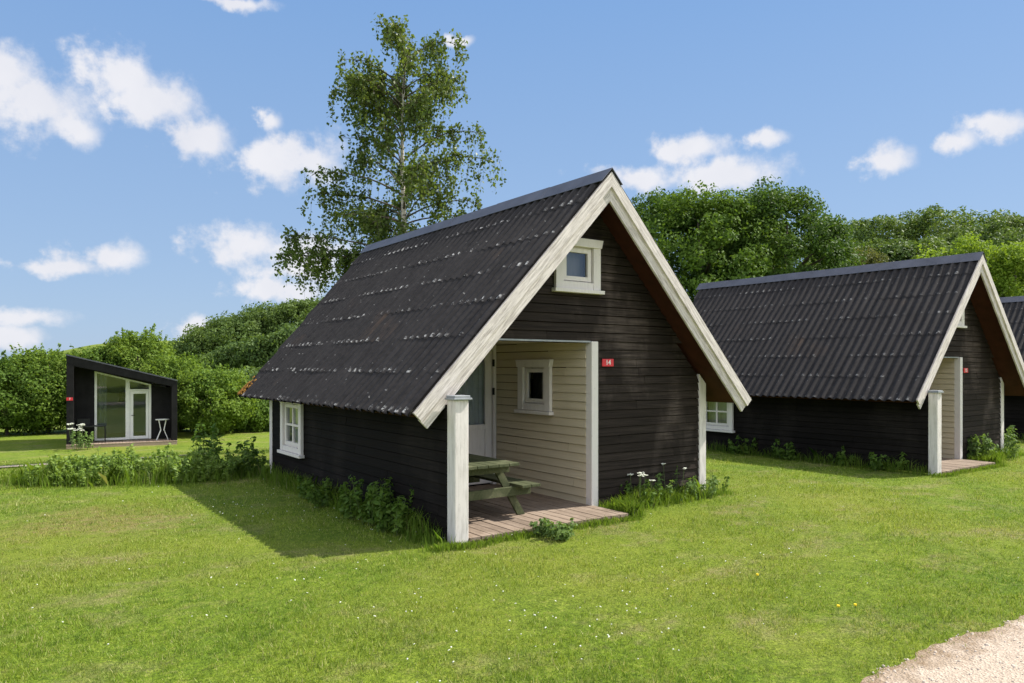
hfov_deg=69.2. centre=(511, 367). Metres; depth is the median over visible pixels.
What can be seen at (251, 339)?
wooded hillside
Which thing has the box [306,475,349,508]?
nettle clump
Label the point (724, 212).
broadleaf tree
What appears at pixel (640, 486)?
cow parsley
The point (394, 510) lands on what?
nettle clump
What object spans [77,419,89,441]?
garden chair
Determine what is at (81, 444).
elder bush
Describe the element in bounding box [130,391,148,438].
door
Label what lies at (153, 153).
sky
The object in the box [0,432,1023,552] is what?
tall grass
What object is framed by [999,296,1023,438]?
holiday cabin
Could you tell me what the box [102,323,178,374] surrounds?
hedge shrub
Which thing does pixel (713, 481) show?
leafy weed
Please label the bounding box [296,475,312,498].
nettle clump
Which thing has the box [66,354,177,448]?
modern cabin
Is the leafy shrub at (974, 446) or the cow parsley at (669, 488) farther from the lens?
the leafy shrub at (974, 446)
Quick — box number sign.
[602,359,613,365]
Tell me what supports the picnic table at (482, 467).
on the holiday cabin at (424, 362)
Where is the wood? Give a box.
[795,203,1023,269]
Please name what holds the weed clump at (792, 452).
on the lawn at (14, 447)
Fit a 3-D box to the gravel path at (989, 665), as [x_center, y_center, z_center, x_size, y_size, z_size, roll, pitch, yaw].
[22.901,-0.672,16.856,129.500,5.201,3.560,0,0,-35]
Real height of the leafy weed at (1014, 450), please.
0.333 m
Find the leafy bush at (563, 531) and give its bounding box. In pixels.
[529,517,577,540]
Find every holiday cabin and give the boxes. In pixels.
[237,167,751,542]
[693,252,1023,474]
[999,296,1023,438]
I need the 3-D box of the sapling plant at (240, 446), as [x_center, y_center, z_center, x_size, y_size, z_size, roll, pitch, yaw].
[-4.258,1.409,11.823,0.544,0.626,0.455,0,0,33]
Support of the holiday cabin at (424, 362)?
on the lawn at (14, 447)
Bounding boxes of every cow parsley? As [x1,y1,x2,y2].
[620,472,662,505]
[654,463,691,500]
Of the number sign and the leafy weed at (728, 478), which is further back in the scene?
the leafy weed at (728, 478)
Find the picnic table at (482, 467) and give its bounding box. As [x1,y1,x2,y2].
[468,454,540,514]
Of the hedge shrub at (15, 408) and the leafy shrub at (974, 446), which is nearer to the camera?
the leafy shrub at (974, 446)
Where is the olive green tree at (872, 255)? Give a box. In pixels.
[822,245,890,269]
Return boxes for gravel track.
[0,456,158,467]
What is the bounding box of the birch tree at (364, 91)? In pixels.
[270,12,506,306]
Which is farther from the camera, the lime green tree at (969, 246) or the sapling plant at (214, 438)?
the lime green tree at (969, 246)
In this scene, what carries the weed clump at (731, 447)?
on the lawn at (14, 447)
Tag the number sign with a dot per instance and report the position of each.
(607, 362)
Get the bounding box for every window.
[277,402,303,458]
[514,359,553,414]
[552,238,604,294]
[706,402,734,432]
[957,310,966,327]
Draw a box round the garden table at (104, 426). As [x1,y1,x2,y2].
[80,425,106,442]
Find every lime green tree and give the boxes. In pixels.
[914,231,1023,296]
[985,241,1023,296]
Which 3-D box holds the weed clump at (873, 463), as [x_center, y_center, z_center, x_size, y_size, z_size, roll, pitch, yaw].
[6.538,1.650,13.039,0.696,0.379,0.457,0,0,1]
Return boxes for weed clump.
[728,435,757,453]
[771,439,795,459]
[827,445,855,465]
[868,452,909,471]
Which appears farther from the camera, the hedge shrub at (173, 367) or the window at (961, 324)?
the hedge shrub at (173, 367)
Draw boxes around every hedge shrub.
[0,342,86,433]
[0,349,64,435]
[45,345,141,418]
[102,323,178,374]
[140,350,216,430]
[176,360,261,433]
[198,386,268,432]
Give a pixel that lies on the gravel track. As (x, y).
(35, 464)
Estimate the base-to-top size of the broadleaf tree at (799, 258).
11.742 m
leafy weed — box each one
[685,475,717,498]
[709,475,729,491]
[989,443,1021,458]
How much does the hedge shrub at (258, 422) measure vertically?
2.966 m
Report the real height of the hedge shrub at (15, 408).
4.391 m
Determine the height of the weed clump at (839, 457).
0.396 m
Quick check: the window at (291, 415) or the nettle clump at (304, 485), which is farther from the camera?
the window at (291, 415)
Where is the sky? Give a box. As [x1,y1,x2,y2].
[0,0,1023,360]
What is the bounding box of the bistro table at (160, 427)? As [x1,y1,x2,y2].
[155,419,168,439]
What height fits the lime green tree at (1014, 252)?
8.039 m
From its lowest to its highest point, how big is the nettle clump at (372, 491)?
0.556 m
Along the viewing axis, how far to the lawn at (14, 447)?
5.83 m
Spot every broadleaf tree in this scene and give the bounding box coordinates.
[631,186,732,300]
[638,180,796,300]
[684,219,802,301]
[717,175,867,280]
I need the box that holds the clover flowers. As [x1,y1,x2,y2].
[32,481,1018,682]
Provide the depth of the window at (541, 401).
9.80 m
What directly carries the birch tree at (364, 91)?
on the lawn at (14, 447)
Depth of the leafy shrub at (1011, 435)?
15.59 m
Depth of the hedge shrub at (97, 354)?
36.46 m
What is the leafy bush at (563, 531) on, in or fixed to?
on the lawn at (14, 447)
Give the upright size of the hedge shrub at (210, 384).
3.831 m
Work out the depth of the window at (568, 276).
8.82 m
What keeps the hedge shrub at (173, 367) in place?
on the lawn at (14, 447)
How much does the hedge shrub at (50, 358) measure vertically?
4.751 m
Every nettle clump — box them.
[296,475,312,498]
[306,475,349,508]
[336,479,371,520]
[348,475,393,525]
[373,485,414,535]
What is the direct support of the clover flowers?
on the lawn at (14, 447)
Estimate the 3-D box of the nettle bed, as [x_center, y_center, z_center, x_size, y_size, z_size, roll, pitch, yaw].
[-5.292,1.454,11.413,3.787,0.579,1.637,0,0,-13]
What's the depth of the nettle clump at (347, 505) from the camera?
8.25 m
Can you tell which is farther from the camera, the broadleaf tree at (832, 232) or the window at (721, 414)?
the broadleaf tree at (832, 232)
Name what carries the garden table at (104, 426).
on the modern cabin at (126, 405)
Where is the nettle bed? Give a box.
[20,443,268,486]
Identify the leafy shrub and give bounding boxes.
[967,432,995,457]
[1004,425,1020,449]
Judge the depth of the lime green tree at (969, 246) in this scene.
35.57 m
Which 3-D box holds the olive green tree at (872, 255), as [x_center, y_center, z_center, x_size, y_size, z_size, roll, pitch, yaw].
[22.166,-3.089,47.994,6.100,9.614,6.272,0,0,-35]
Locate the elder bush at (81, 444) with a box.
[67,423,93,450]
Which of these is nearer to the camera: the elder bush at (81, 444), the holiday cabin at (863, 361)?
the holiday cabin at (863, 361)
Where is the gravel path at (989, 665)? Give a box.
[860,615,1023,682]
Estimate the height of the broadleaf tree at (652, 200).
11.778 m
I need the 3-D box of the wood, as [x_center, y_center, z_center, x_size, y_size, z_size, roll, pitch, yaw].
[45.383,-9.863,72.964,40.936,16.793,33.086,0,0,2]
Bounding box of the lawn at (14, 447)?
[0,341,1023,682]
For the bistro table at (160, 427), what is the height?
0.876 m
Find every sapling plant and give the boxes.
[191,421,223,462]
[226,436,258,470]
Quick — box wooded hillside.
[162,296,323,391]

